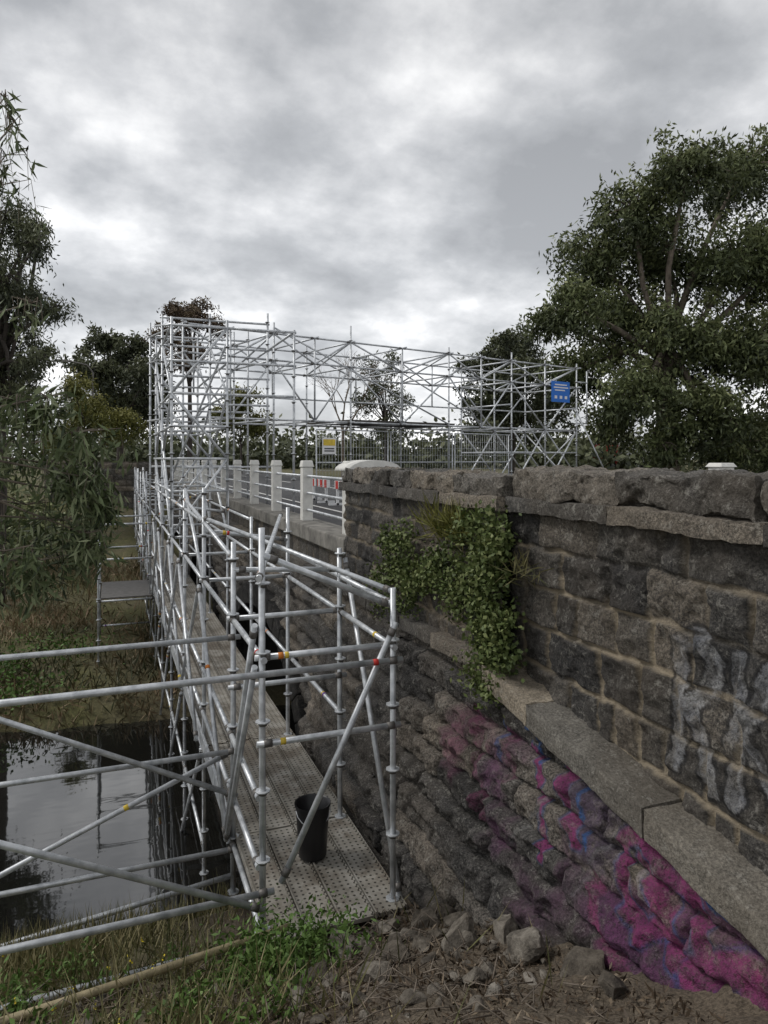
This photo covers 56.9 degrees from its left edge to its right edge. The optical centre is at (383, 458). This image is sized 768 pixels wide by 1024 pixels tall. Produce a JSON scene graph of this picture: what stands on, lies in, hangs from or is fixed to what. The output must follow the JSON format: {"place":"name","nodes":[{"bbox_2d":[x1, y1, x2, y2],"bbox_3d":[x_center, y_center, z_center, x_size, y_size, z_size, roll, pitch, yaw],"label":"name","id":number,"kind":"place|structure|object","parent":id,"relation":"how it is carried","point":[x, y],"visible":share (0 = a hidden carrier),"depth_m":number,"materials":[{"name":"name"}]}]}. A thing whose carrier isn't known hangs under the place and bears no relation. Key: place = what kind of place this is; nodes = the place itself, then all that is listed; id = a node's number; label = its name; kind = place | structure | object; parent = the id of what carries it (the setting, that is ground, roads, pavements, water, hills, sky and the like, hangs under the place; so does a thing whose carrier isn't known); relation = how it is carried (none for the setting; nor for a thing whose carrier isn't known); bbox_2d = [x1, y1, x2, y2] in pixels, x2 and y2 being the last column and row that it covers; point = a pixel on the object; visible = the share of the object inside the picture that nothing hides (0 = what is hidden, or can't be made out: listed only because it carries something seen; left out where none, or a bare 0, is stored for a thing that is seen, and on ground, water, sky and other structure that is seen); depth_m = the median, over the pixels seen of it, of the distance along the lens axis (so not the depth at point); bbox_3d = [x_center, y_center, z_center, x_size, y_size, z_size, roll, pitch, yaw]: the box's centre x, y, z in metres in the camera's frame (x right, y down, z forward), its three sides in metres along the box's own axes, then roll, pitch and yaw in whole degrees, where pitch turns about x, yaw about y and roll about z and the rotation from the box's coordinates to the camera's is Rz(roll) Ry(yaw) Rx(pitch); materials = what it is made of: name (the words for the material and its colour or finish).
{"place":"outdoors","nodes":[
{"label":"outdoors","id":0,"kind":"place"},
{"bbox_2d":[0,705,296,942],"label":"creek water","id":1,"kind":"structure","parent":0,"point":[41,815],"depth_m":10.79,"materials":[{"name":"black liquid"}]},
{"bbox_2d":[173,468,341,525],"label":"bridge railing","id":2,"kind":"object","parent":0,"point":[336,510],"depth_m":23.62,"materials":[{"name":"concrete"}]},
{"bbox_2d":[313,478,341,505],"bbox_3d":[-0.529,0.853,15.971,0.460,0.605,8.200,0,0,-21],"label":"road barrier","id":3,"kind":"object","parent":2,"relation":"on","point":[325,483],"visible":0.26,"depth_m":18.48,"materials":[{"name":"white plastic"}]},
{"bbox_2d":[316,429,508,503],"bbox_3d":[1.105,0.197,20.321,7.138,1.926,0.038,0,0,-37],"label":"temporary fence","id":4,"kind":"object","parent":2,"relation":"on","point":[442,462],"visible":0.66,"depth_m":20.20,"materials":[{"name":"metal"}]},
{"bbox_2d":[322,438,335,453],"bbox_3d":[-1.418,-0.330,18.375,0.420,0.420,0.018,0,0,-37],"label":"notice sign","id":5,"kind":"object","parent":4,"relation":"attached to","point":[328,445],"visible":1,"depth_m":18.36,"materials":[{"name":"white plastic"}]},
{"bbox_2d":[0,459,767,1023],"bbox_3d":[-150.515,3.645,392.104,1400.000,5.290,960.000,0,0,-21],"label":"ground","id":6,"kind":"structure","parent":0,"point":[736,1009],"depth_m":4.80,"materials":[{"name":"green plant"}]},
{"bbox_2d":[0,182,83,607],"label":"gum tree","id":7,"kind":"object","parent":6,"relation":"on","point":[24,240],"visible":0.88,"depth_m":21.25,"materials":[{"name":"green plant"}]},
{"bbox_2d":[0,624,124,729],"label":"bank shrubs","id":8,"kind":"object","parent":6,"relation":"on","point":[7,673],"visible":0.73,"depth_m":16.35,"materials":[{"name":"green plant"}]},
{"bbox_2d":[6,467,134,576],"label":"creek shrubs","id":9,"kind":"object","parent":6,"relation":"on","point":[29,537],"visible":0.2,"depth_m":28.52,"materials":[{"name":"green plant"}]},
{"bbox_2d":[0,89,141,623],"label":"gum tree","id":10,"kind":"object","parent":6,"relation":"on","point":[84,553],"visible":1,"depth_m":7.85,"materials":[{"name":"green plant"}]},
{"bbox_2d":[55,359,93,460],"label":"street lamp","id":11,"kind":"object","parent":6,"relation":"on","point":[63,360],"visible":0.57,"depth_m":40.15,"materials":[{"name":"metal"}]},
{"bbox_2d":[2,939,164,1023],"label":"yellow flowers","id":12,"kind":"object","parent":6,"relation":"on","point":[106,967],"visible":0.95,"depth_m":4.05,"materials":[{"name":"plant"}]},
{"bbox_2d":[17,366,154,518],"bbox_3d":[-13.675,-0.688,33.826,6.647,7.186,5.560,0,0,17],"label":"wattle tree","id":13,"kind":"object","parent":6,"relation":"on","point":[94,414],"visible":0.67,"depth_m":32.78,"materials":[{"name":"green plant"}]},
{"bbox_2d":[0,552,186,732],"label":"reed grass","id":14,"kind":"structure","parent":6,"relation":"on","point":[80,623],"depth_m":18.06,"materials":[{"name":"green plant"}]},
{"bbox_2d":[59,321,181,461],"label":"gum tree","id":15,"kind":"object","parent":6,"relation":"on","point":[121,368],"visible":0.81,"depth_m":44.80,"materials":[{"name":"green plant"}]},
{"bbox_2d":[0,871,244,956],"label":"grass","id":16,"kind":"structure","parent":6,"relation":"on","point":[183,903],"depth_m":6.42,"materials":[{"name":"green plant"}]},
{"bbox_2d":[0,923,289,1023],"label":"timber pole","id":17,"kind":"object","parent":6,"relation":"on","point":[129,979],"visible":0.76,"depth_m":4.35,"materials":[{"name":"wood"}]},
{"bbox_2d":[138,295,231,477],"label":"gum tree","id":18,"kind":"object","parent":6,"relation":"on","point":[193,309],"visible":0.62,"depth_m":40.88,"materials":[{"name":"green plant"}]},
{"bbox_2d":[0,883,398,1023],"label":"weeds","id":19,"kind":"object","parent":6,"relation":"on","point":[316,937],"visible":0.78,"depth_m":4.43,"materials":[{"name":"green plant"}]},
{"bbox_2d":[0,314,406,1009],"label":"scaffolding","id":20,"kind":"object","parent":6,"relation":"on","point":[260,766],"visible":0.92,"depth_m":6.27,"materials":[{"name":"metal"}]},
{"bbox_2d":[294,793,330,861],"bbox_3d":[-0.610,3.157,6.053,0.310,0.454,0.310,0,0,-21],"label":"bucket","id":21,"kind":"object","parent":20,"relation":"on","point":[313,847],"visible":0.91,"depth_m":5.95,"materials":[{"name":"black plastic"}]},
{"bbox_2d":[147,313,603,593],"bbox_3d":[1.602,-0.042,19.845,17.134,6.884,5.905,0,0,-36],"label":"scaffolding","id":22,"kind":"object","parent":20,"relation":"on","point":[266,365],"visible":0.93,"depth_m":17.94,"materials":[{"name":"metal"}]},
{"bbox_2d":[551,381,569,402],"bbox_3d":[5.821,-2.200,23.368,0.900,0.680,0.027,0,0,-36],"label":"blue sign","id":23,"kind":"object","parent":22,"relation":"attached to","point":[560,391],"visible":1,"depth_m":23.35,"materials":[{"name":"blue metal"}]},
{"bbox_2d":[202,382,279,472],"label":"wattle tree","id":24,"kind":"object","parent":6,"relation":"on","point":[255,431],"visible":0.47,"depth_m":55.48,"materials":[{"name":"green plant"}]},
{"bbox_2d":[44,462,512,831],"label":"stone bridge","id":25,"kind":"structure","parent":6,"relation":"on","point":[313,710],"depth_m":10.22,"materials":[{"name":"stone"}]},
{"bbox_2d":[335,580,500,670],"bbox_3d":[0.192,1.560,7.081,0.317,0.149,3.762,0,0,-21],"label":"level ledge","id":26,"kind":"object","parent":25,"relation":"attached to","point":[447,644],"visible":0.41,"depth_m":6.23,"materials":[{"name":"grey stone"}]},
{"bbox_2d":[364,509,474,624],"bbox_3d":[0.262,1.063,6.486,0.353,1.219,2.381,0,0,-21],"label":"climbing plant","id":27,"kind":"object","parent":26,"relation":"on","point":[421,577],"visible":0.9,"depth_m":6.41,"materials":[{"name":"green plant"}]},
{"bbox_2d":[343,491,507,658],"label":"pier courses","id":28,"kind":"object","parent":26,"relation":"on","point":[363,513],"visible":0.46,"depth_m":7.33,"materials":[{"name":"grey stone"}]},
{"bbox_2d":[174,460,736,534],"bbox_3d":[-0.277,0.508,23.694,10.925,0.983,27.560,0,0,-21],"label":"bridge railing","id":29,"kind":"object","parent":25,"relation":"on","point":[305,491],"visible":0.6,"depth_m":13.48,"materials":[{"name":"white paint"}]},
{"bbox_2d":[0,873,564,1023],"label":"grass","id":30,"kind":"structure","parent":6,"relation":"on","point":[19,959],"depth_m":4.58,"materials":[{"name":"green plant"}]},
{"bbox_2d":[7,895,624,1023],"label":"twigs","id":31,"kind":"object","parent":6,"relation":"on","point":[395,986],"visible":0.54,"depth_m":3.73,"materials":[{"name":"brown plant"}]},
{"bbox_2d":[70,902,628,1023],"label":"rubble stones","id":32,"kind":"object","parent":6,"relation":"on","point":[526,944],"visible":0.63,"depth_m":3.99,"materials":[{"name":"grey stone"}]},
{"bbox_2d":[308,349,417,461],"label":"bare tree","id":33,"kind":"object","parent":6,"relation":"on","point":[359,408],"visible":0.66,"depth_m":49.92,"materials":[{"name":"grey plant"}]},
{"bbox_2d":[1,901,725,1023],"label":"leaf litter","id":34,"kind":"object","parent":6,"relation":"on","point":[551,1003],"visible":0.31,"depth_m":3.64,"materials":[{"name":"brown plant"}]},
{"bbox_2d":[344,349,415,460],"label":"gum tree","id":35,"kind":"object","parent":6,"relation":"on","point":[386,415],"visible":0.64,"depth_m":54.02,"materials":[{"name":"green plant"}]},
{"bbox_2d":[6,407,757,472],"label":"distant trees","id":36,"kind":"object","parent":6,"relation":"on","point":[257,450],"visible":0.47,"depth_m":75.35,"materials":[{"name":"green plant"}]},
{"bbox_2d":[399,511,514,654],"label":"stone wall","id":37,"kind":"structure","parent":6,"relation":"on","point":[509,602],"depth_m":5.50,"materials":[{"name":"stone"}]},
{"bbox_2d":[406,489,481,555],"bbox_3d":[0.534,0.585,5.931,0.728,0.675,1.128,0,0,-4],"label":"grass tuft","id":38,"kind":"object","parent":37,"relation":"attached to","point":[442,523],"visible":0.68,"depth_m":5.89,"materials":[{"name":"green plant"}]},
{"bbox_2d":[338,481,767,546],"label":"coping","id":39,"kind":"object","parent":37,"relation":"on","point":[735,530],"visible":0.62,"depth_m":4.10,"materials":[{"name":"grey stone"}]},
{"bbox_2d":[342,465,767,522],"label":"coping","id":40,"kind":"object","parent":39,"relation":"on","point":[740,493],"visible":0.96,"depth_m":4.25,"materials":[{"name":"grey stone"}]},
{"bbox_2d":[450,322,585,473],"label":"gum tree","id":41,"kind":"object","parent":6,"relation":"on","point":[505,343],"visible":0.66,"depth_m":46.69,"materials":[{"name":"green plant"}]},
{"bbox_2d":[358,627,767,1010],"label":"rockfaced courses","id":42,"kind":"object","parent":6,"relation":"on","point":[497,811],"visible":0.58,"depth_m":4.63,"materials":[{"name":"grey stone"}]},
{"bbox_2d":[447,498,529,717],"bbox_3d":[0.738,1.097,5.214,0.376,1.614,1.011,0,0,-21],"label":"climbing plant","id":43,"kind":"object","parent":42,"relation":"on","point":[491,632],"visible":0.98,"depth_m":5.11,"materials":[{"name":"green plant"}]},
{"bbox_2d":[595,442,648,467],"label":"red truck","id":44,"kind":"object","parent":6,"relation":"on","point":[615,463],"visible":0.12,"depth_m":76.70,"materials":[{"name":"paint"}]},
{"bbox_2d":[482,664,767,960],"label":"sloping ledge","id":45,"kind":"object","parent":6,"relation":"on","point":[719,873],"visible":0.79,"depth_m":3.67,"materials":[{"name":"concrete"}]},
{"bbox_2d":[508,512,767,875],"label":"courses","id":46,"kind":"object","parent":45,"relation":"on","point":[647,650],"visible":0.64,"depth_m":3.83,"materials":[{"name":"grey stone"}]},
{"bbox_2d":[490,543,553,590],"bbox_3d":[0.944,0.731,4.836,0.494,0.357,0.395,0,0,21],"label":"grass tuft","id":47,"kind":"object","parent":46,"relation":"attached to","point":[522,564],"visible":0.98,"depth_m":4.85,"materials":[{"name":"green plant"}]},
{"bbox_2d":[516,121,767,472],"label":"gum tree","id":48,"kind":"object","parent":6,"relation":"on","point":[719,429],"visible":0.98,"depth_m":25.97,"materials":[{"name":"green plant"}]},
{"bbox_2d":[0,0,767,459],"label":"sky","id":49,"kind":"structure","parent":0,"point":[399,173],"materials":[{"name":"grey"}]}
]}

